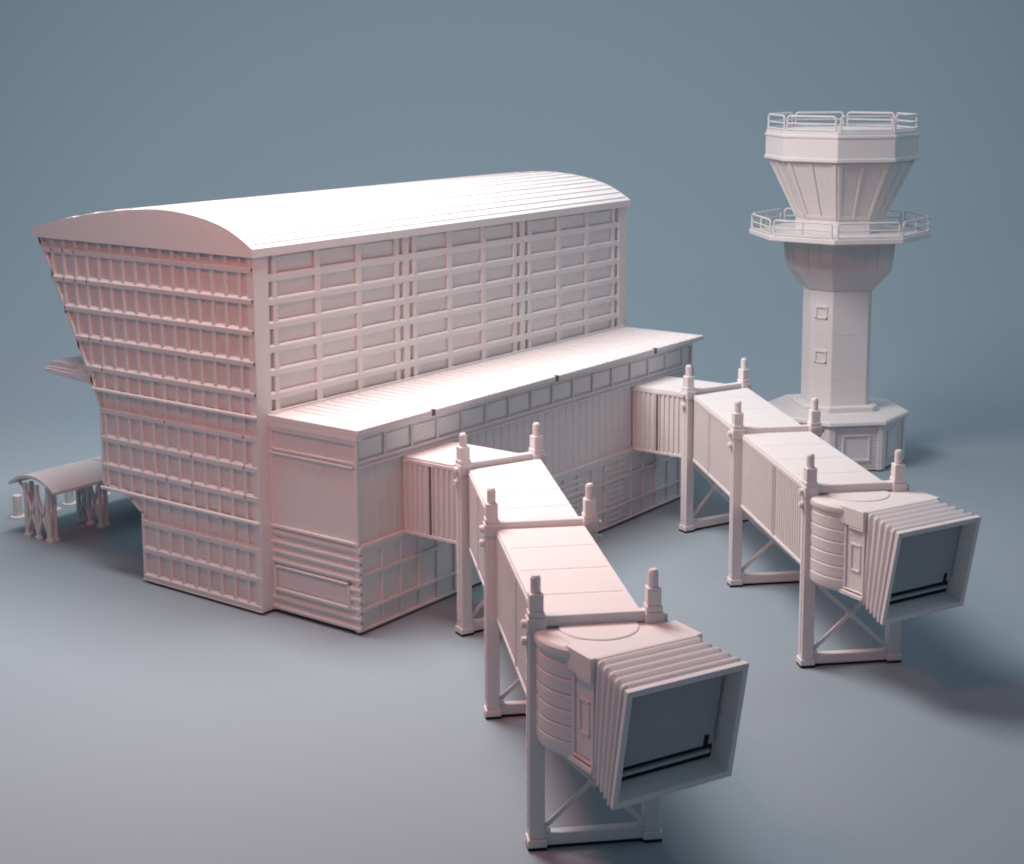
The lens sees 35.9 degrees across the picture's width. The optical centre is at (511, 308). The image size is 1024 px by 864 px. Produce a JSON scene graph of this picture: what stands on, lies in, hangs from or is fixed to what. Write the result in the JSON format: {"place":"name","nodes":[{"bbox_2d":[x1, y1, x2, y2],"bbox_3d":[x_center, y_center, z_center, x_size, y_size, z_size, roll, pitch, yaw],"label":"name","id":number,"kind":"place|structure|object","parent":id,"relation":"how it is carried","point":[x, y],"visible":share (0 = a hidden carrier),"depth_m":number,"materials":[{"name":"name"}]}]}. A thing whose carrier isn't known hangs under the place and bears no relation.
{"place":"outdoors","nodes":[
{"label":"outdoors","id":0,"kind":"place"},
{"bbox_2d":[10,494,24,518],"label":"round pillar","id":1,"kind":"structure","parent":0,"point":[17,507],"depth_m":26.64,"materials":[{"name":"white plastic"}]},
{"bbox_2d":[50,492,60,511],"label":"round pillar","id":2,"kind":"structure","parent":0,"point":[58,508],"depth_m":27.09,"materials":[{"name":"white plastic"}]},
{"bbox_2d":[62,491,75,505],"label":"round pillar","id":3,"kind":"structure","parent":0,"point":[69,499],"depth_m":27.42,"materials":[{"name":"white plastic"}]},
{"bbox_2d":[32,171,703,632],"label":"terminal building","id":4,"kind":"structure","parent":0,"point":[282,385],"depth_m":22.83,"materials":[{"name":"white plastic"}]},
{"bbox_2d":[276,251,311,271],"bbox_3d":[-3.026,-0.644,21.842,0.039,0.212,0.733,6,11,36],"label":"window","id":5,"kind":"structure","parent":4,"relation":"in","point":[298,260],"depth_m":21.83,"materials":[{"name":"plastic"}]},
{"bbox_2d":[277,275,312,294],"bbox_3d":[-3.024,-0.321,21.891,0.039,0.212,0.733,6,11,36],"label":"window","id":6,"kind":"structure","parent":4,"relation":"in","point":[305,283],"depth_m":21.89,"materials":[{"name":"plastic"}]},
{"bbox_2d":[278,298,312,318],"bbox_3d":[-3.023,0.002,21.941,0.039,0.212,0.733,6,11,36],"label":"window","id":7,"kind":"structure","parent":4,"relation":"in","point":[301,307],"depth_m":21.94,"materials":[{"name":"plastic"}]},
{"bbox_2d":[278,321,313,341],"bbox_3d":[-3.022,0.325,21.991,0.039,0.212,0.733,6,11,36],"label":"window","id":8,"kind":"structure","parent":4,"relation":"in","point":[287,333],"depth_m":21.99,"materials":[{"name":"plastic"}]},
{"bbox_2d":[279,344,314,365],"bbox_3d":[-3.020,0.649,22.041,0.039,0.212,0.733,6,11,36],"label":"window","id":9,"kind":"structure","parent":4,"relation":"in","point":[304,353],"depth_m":22.03,"materials":[{"name":"plastic"}]},
{"bbox_2d":[280,367,314,388],"bbox_3d":[-3.019,0.972,22.091,0.039,0.212,0.733,6,11,36],"label":"window","id":10,"kind":"structure","parent":4,"relation":"in","point":[304,376],"depth_m":22.09,"materials":[{"name":"plastic"}]},
{"bbox_2d":[280,390,315,408],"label":"window","id":11,"kind":"structure","parent":4,"relation":"in","point":[305,397],"depth_m":22.13,"materials":[{"name":"plastic"}]},
{"bbox_2d":[320,246,353,264],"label":"window","id":12,"kind":"structure","parent":4,"relation":"in","point":[341,254],"depth_m":22.52,"materials":[{"name":"plastic"}]},
{"bbox_2d":[320,269,353,287],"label":"window","id":13,"kind":"structure","parent":4,"relation":"in","point":[342,277],"depth_m":22.57,"materials":[{"name":"plastic"}]},
{"bbox_2d":[321,291,354,310],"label":"window","id":14,"kind":"structure","parent":4,"relation":"in","point":[341,300],"depth_m":22.61,"materials":[{"name":"plastic"}]},
{"bbox_2d":[322,314,354,333],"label":"window","id":15,"kind":"structure","parent":4,"relation":"in","point":[347,321],"depth_m":22.67,"materials":[{"name":"plastic"}]},
{"bbox_2d":[322,336,355,356],"bbox_3d":[-2.510,0.542,22.717,0.039,0.212,0.740,6,11,36],"label":"window","id":16,"kind":"structure","parent":4,"relation":"in","point":[345,344],"depth_m":22.71,"materials":[{"name":"plastic"}]},
{"bbox_2d":[323,358,355,378],"bbox_3d":[-2.508,0.865,22.767,0.039,0.212,0.740,6,11,36],"label":"window","id":17,"kind":"structure","parent":4,"relation":"in","point":[347,366],"depth_m":22.76,"materials":[{"name":"plastic"}]},
{"bbox_2d":[323,380,355,398],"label":"window","id":18,"kind":"structure","parent":4,"relation":"in","point":[346,387],"depth_m":22.80,"materials":[{"name":"plastic"}]},
{"bbox_2d":[358,435,380,458],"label":"frieze window","id":19,"kind":"structure","parent":4,"relation":"in","point":[369,446],"depth_m":20.98,"materials":[{"name":"plastic"}]},
{"bbox_2d":[361,240,392,258],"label":"window","id":20,"kind":"structure","parent":4,"relation":"in","point":[370,250],"depth_m":23.19,"materials":[{"name":"plastic"}]},
{"bbox_2d":[362,263,392,280],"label":"window","id":21,"kind":"structure","parent":4,"relation":"in","point":[383,270],"depth_m":23.24,"materials":[{"name":"plastic"}]},
{"bbox_2d":[362,285,392,303],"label":"window","id":22,"kind":"structure","parent":4,"relation":"in","point":[384,292],"depth_m":23.28,"materials":[{"name":"plastic"}]},
{"bbox_2d":[362,306,393,325],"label":"window","id":23,"kind":"structure","parent":4,"relation":"in","point":[384,314],"depth_m":23.34,"materials":[{"name":"plastic"}]},
{"bbox_2d":[363,328,393,347],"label":"window","id":24,"kind":"structure","parent":4,"relation":"in","point":[384,336],"depth_m":23.39,"materials":[{"name":"plastic"}]},
{"bbox_2d":[363,350,393,369],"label":"window","id":25,"kind":"structure","parent":4,"relation":"in","point":[387,357],"depth_m":23.44,"materials":[{"name":"plastic"}]},
{"bbox_2d":[364,371,394,387],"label":"window","id":26,"kind":"structure","parent":4,"relation":"in","point":[388,377],"depth_m":23.49,"materials":[{"name":"plastic"}]},
{"bbox_2d":[386,427,407,449],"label":"frieze window","id":27,"kind":"structure","parent":4,"relation":"in","point":[396,438],"depth_m":21.42,"materials":[{"name":"plastic"}]},
{"bbox_2d":[413,419,433,441],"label":"frieze window","id":28,"kind":"structure","parent":4,"relation":"in","point":[424,430],"depth_m":21.86,"materials":[{"name":"plastic"}]},
{"bbox_2d":[416,233,444,250],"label":"window","id":29,"kind":"structure","parent":4,"relation":"in","point":[436,240],"depth_m":24.17,"materials":[{"name":"plastic"}]},
{"bbox_2d":[417,255,444,271],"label":"window","id":30,"kind":"structure","parent":4,"relation":"in","point":[435,262],"depth_m":24.22,"materials":[{"name":"plastic"}]},
{"bbox_2d":[417,276,445,293],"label":"window","id":31,"kind":"structure","parent":4,"relation":"in","point":[436,283],"depth_m":24.27,"materials":[{"name":"plastic"}]},
{"bbox_2d":[417,297,445,314],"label":"window","id":32,"kind":"structure","parent":4,"relation":"in","point":[437,304],"depth_m":24.32,"materials":[{"name":"plastic"}]},
{"bbox_2d":[418,317,445,335],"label":"window","id":33,"kind":"structure","parent":4,"relation":"in","point":[432,326],"depth_m":24.38,"materials":[{"name":"plastic"}]},
{"bbox_2d":[418,338,445,356],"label":"window","id":34,"kind":"structure","parent":4,"relation":"in","point":[436,346],"depth_m":24.42,"materials":[{"name":"plastic"}]},
{"bbox_2d":[418,359,446,374],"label":"window","id":35,"kind":"structure","parent":4,"relation":"in","point":[441,364],"depth_m":24.46,"materials":[{"name":"plastic"}]},
{"bbox_2d":[439,412,458,434],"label":"frieze window","id":36,"kind":"structure","parent":4,"relation":"in","point":[448,423],"depth_m":22.31,"materials":[{"name":"plastic"}]},
{"bbox_2d":[452,228,478,245],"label":"window","id":37,"kind":"structure","parent":4,"relation":"in","point":[472,235],"depth_m":24.84,"materials":[{"name":"plastic"}]},
{"bbox_2d":[452,249,478,265],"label":"window","id":38,"kind":"structure","parent":4,"relation":"in","point":[467,257],"depth_m":24.89,"materials":[{"name":"plastic"}]},
{"bbox_2d":[452,270,479,286],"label":"window","id":39,"kind":"structure","parent":4,"relation":"in","point":[465,278],"depth_m":24.95,"materials":[{"name":"plastic"}]},
{"bbox_2d":[452,290,479,307],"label":"window","id":40,"kind":"structure","parent":4,"relation":"in","point":[473,297],"depth_m":25.00,"materials":[{"name":"plastic"}]},
{"bbox_2d":[453,310,479,327],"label":"window","id":41,"kind":"structure","parent":4,"relation":"in","point":[470,318],"depth_m":25.05,"materials":[{"name":"plastic"}]},
{"bbox_2d":[453,331,479,348],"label":"window","id":42,"kind":"structure","parent":4,"relation":"in","point":[471,338],"depth_m":25.10,"materials":[{"name":"plastic"}]},
{"bbox_2d":[453,351,479,366],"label":"window","id":43,"kind":"structure","parent":4,"relation":"in","point":[474,356],"depth_m":25.14,"materials":[{"name":"plastic"}]},
{"bbox_2d":[464,406,482,426],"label":"frieze window","id":44,"kind":"structure","parent":4,"relation":"in","point":[472,416],"depth_m":22.75,"materials":[{"name":"plastic"}]},
{"bbox_2d":[487,399,505,419],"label":"frieze window","id":45,"kind":"structure","parent":4,"relation":"in","point":[497,409],"depth_m":23.18,"materials":[{"name":"plastic"}]},
{"bbox_2d":[486,224,510,240],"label":"window","id":46,"kind":"structure","parent":4,"relation":"in","point":[501,231],"depth_m":25.53,"materials":[{"name":"plastic"}]},
{"bbox_2d":[486,244,510,260],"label":"window","id":47,"kind":"structure","parent":4,"relation":"in","point":[498,252],"depth_m":25.57,"materials":[{"name":"plastic"}]},
{"bbox_2d":[486,264,511,280],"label":"window","id":48,"kind":"structure","parent":4,"relation":"in","point":[499,272],"depth_m":25.62,"materials":[{"name":"plastic"}]},
{"bbox_2d":[486,284,511,300],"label":"window","id":49,"kind":"structure","parent":4,"relation":"in","point":[504,291],"depth_m":25.68,"materials":[{"name":"plastic"}]},
{"bbox_2d":[486,304,511,320],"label":"window","id":50,"kind":"structure","parent":4,"relation":"in","point":[503,311],"depth_m":25.73,"materials":[{"name":"plastic"}]},
{"bbox_2d":[486,324,511,340],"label":"window","id":51,"kind":"structure","parent":4,"relation":"in","point":[498,332],"depth_m":25.77,"materials":[{"name":"plastic"}]},
{"bbox_2d":[487,343,511,357],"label":"window","id":52,"kind":"structure","parent":4,"relation":"in","point":[504,349],"depth_m":25.83,"materials":[{"name":"plastic"}]},
{"bbox_2d":[510,393,527,413],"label":"frieze window","id":53,"kind":"structure","parent":4,"relation":"in","point":[520,402],"depth_m":23.62,"materials":[{"name":"plastic"}]},
{"bbox_2d":[532,387,549,406],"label":"frieze window","id":54,"kind":"structure","parent":4,"relation":"in","point":[541,396],"depth_m":24.06,"materials":[{"name":"plastic"}]},
{"bbox_2d":[531,218,554,233],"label":"window","id":55,"kind":"structure","parent":4,"relation":"in","point":[544,225],"depth_m":26.50,"materials":[{"name":"plastic"}]},
{"bbox_2d":[531,238,554,252],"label":"window","id":56,"kind":"structure","parent":4,"relation":"in","point":[542,245],"depth_m":26.55,"materials":[{"name":"plastic"}]},
{"bbox_2d":[531,257,554,272],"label":"window","id":57,"kind":"structure","parent":4,"relation":"in","point":[547,263],"depth_m":26.61,"materials":[{"name":"plastic"}]},
{"bbox_2d":[532,276,554,291],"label":"window","id":58,"kind":"structure","parent":4,"relation":"in","point":[548,282],"depth_m":26.66,"materials":[{"name":"plastic"}]},
{"bbox_2d":[532,295,554,310],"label":"window","id":59,"kind":"structure","parent":4,"relation":"in","point":[549,301],"depth_m":26.71,"materials":[{"name":"plastic"}]},
{"bbox_2d":[532,314,554,330],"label":"window","id":60,"kind":"structure","parent":4,"relation":"in","point":[545,321],"depth_m":26.76,"materials":[{"name":"plastic"}]},
{"bbox_2d":[532,333,554,346],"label":"window","id":61,"kind":"structure","parent":4,"relation":"in","point":[549,338],"depth_m":26.81,"materials":[{"name":"plastic"}]},
{"bbox_2d":[554,381,569,400],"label":"frieze window","id":62,"kind":"structure","parent":4,"relation":"in","point":[562,390],"depth_m":24.51,"materials":[{"name":"plastic"}]},
{"bbox_2d":[561,214,582,228],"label":"window","id":63,"kind":"structure","parent":4,"relation":"in","point":[572,221],"depth_m":27.18,"materials":[{"name":"plastic"}]},
{"bbox_2d":[561,233,582,247],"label":"window","id":64,"kind":"structure","parent":4,"relation":"in","point":[576,239],"depth_m":27.23,"materials":[{"name":"plastic"}]},
{"bbox_2d":[561,252,582,266],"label":"window","id":65,"kind":"structure","parent":4,"relation":"in","point":[576,258],"depth_m":27.28,"materials":[{"name":"plastic"}]},
{"bbox_2d":[561,271,582,285],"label":"window","id":66,"kind":"structure","parent":4,"relation":"in","point":[575,277],"depth_m":27.33,"materials":[{"name":"plastic"}]},
{"bbox_2d":[561,289,582,304],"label":"window","id":67,"kind":"structure","parent":4,"relation":"in","point":[574,296],"depth_m":27.38,"materials":[{"name":"plastic"}]},
{"bbox_2d":[561,308,582,323],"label":"window","id":68,"kind":"structure","parent":4,"relation":"in","point":[577,314],"depth_m":27.43,"materials":[{"name":"plastic"}]},
{"bbox_2d":[561,326,582,339],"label":"window","id":69,"kind":"structure","parent":4,"relation":"in","point":[574,332],"depth_m":27.47,"materials":[{"name":"plastic"}]},
{"bbox_2d":[402,422,748,851],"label":"jet bridge","id":70,"kind":"structure","parent":4,"relation":"attached to","point":[626,703],"depth_m":15.18,"materials":[{"name":"white plastic"}]},
{"bbox_2d":[574,375,589,394],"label":"frieze window","id":71,"kind":"structure","parent":4,"relation":"in","point":[582,384],"depth_m":24.94,"materials":[{"name":"plastic"}]},
{"bbox_2d":[589,210,609,224],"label":"window","id":72,"kind":"structure","parent":4,"relation":"in","point":[600,217],"depth_m":27.86,"materials":[{"name":"plastic"}]},
{"bbox_2d":[589,229,609,243],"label":"window","id":73,"kind":"structure","parent":4,"relation":"in","point":[602,235],"depth_m":27.91,"materials":[{"name":"plastic"}]},
{"bbox_2d":[589,247,609,261],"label":"window","id":74,"kind":"structure","parent":4,"relation":"in","point":[599,254],"depth_m":27.95,"materials":[{"name":"plastic"}]},
{"bbox_2d":[589,266,609,280],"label":"window","id":75,"kind":"structure","parent":4,"relation":"in","point":[601,272],"depth_m":28.00,"materials":[{"name":"plastic"}]},
{"bbox_2d":[589,284,609,298],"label":"window","id":76,"kind":"structure","parent":4,"relation":"in","point":[603,290],"depth_m":28.06,"materials":[{"name":"plastic"}]},
{"bbox_2d":[589,302,609,317],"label":"window","id":77,"kind":"structure","parent":4,"relation":"in","point":[604,308],"depth_m":28.11,"materials":[{"name":"plastic"}]},
{"bbox_2d":[589,320,609,332],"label":"window","id":78,"kind":"structure","parent":4,"relation":"in","point":[603,325],"depth_m":28.16,"materials":[{"name":"plastic"}]},
{"bbox_2d":[594,370,609,388],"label":"frieze window","id":79,"kind":"structure","parent":4,"relation":"in","point":[602,378],"depth_m":25.39,"materials":[{"name":"plastic"}]},
{"bbox_2d":[613,365,627,382],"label":"frieze window","id":80,"kind":"structure","parent":4,"relation":"in","point":[620,373],"depth_m":25.83,"materials":[{"name":"plastic"}]},
{"bbox_2d":[632,359,645,377],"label":"frieze window","id":81,"kind":"structure","parent":4,"relation":"in","point":[638,368],"depth_m":26.27,"materials":[{"name":"plastic"}]},
{"bbox_2d":[649,354,662,371],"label":"frieze window","id":82,"kind":"structure","parent":4,"relation":"in","point":[656,363],"depth_m":26.71,"materials":[{"name":"plastic"}]},
{"bbox_2d":[667,350,679,366],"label":"frieze window","id":83,"kind":"structure","parent":4,"relation":"in","point":[673,358],"depth_m":27.15,"materials":[{"name":"plastic"}]},
{"bbox_2d":[632,358,980,667],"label":"jet bridge","id":84,"kind":"structure","parent":4,"relation":"attached to","point":[893,552],"depth_m":20.07,"materials":[{"name":"white plastic"}]},
{"bbox_2d":[0,0,1023,863],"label":"backdrop","id":85,"kind":"structure","parent":0,"point":[142,720],"depth_m":33.24,"materials":[{"name":"paper"}]},
{"bbox_2d":[9,456,110,543],"bbox_3d":[-6.503,2.955,26.903,1.160,1.065,3.970,6,11,36],"label":"walkway canopy","id":86,"kind":"object","parent":85,"relation":"on","point":[82,477],"visible":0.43,"depth_m":25.53,"materials":[{"name":"white plastic"}]},
{"bbox_2d":[749,111,930,470],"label":"control tower","id":87,"kind":"structure","parent":0,"point":[841,185],"depth_m":29.37,"materials":[{"name":"white plastic"}]},
{"bbox_2d":[814,349,826,363],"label":"window","id":88,"kind":"structure","parent":87,"relation":"in","point":[815,350],"depth_m":29.93,"materials":[{"name":"white plastic"}]},
{"bbox_2d":[815,305,827,318],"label":"window","id":89,"kind":"structure","parent":87,"relation":"in","point":[816,306],"depth_m":29.79,"materials":[{"name":"white plastic"}]}
]}

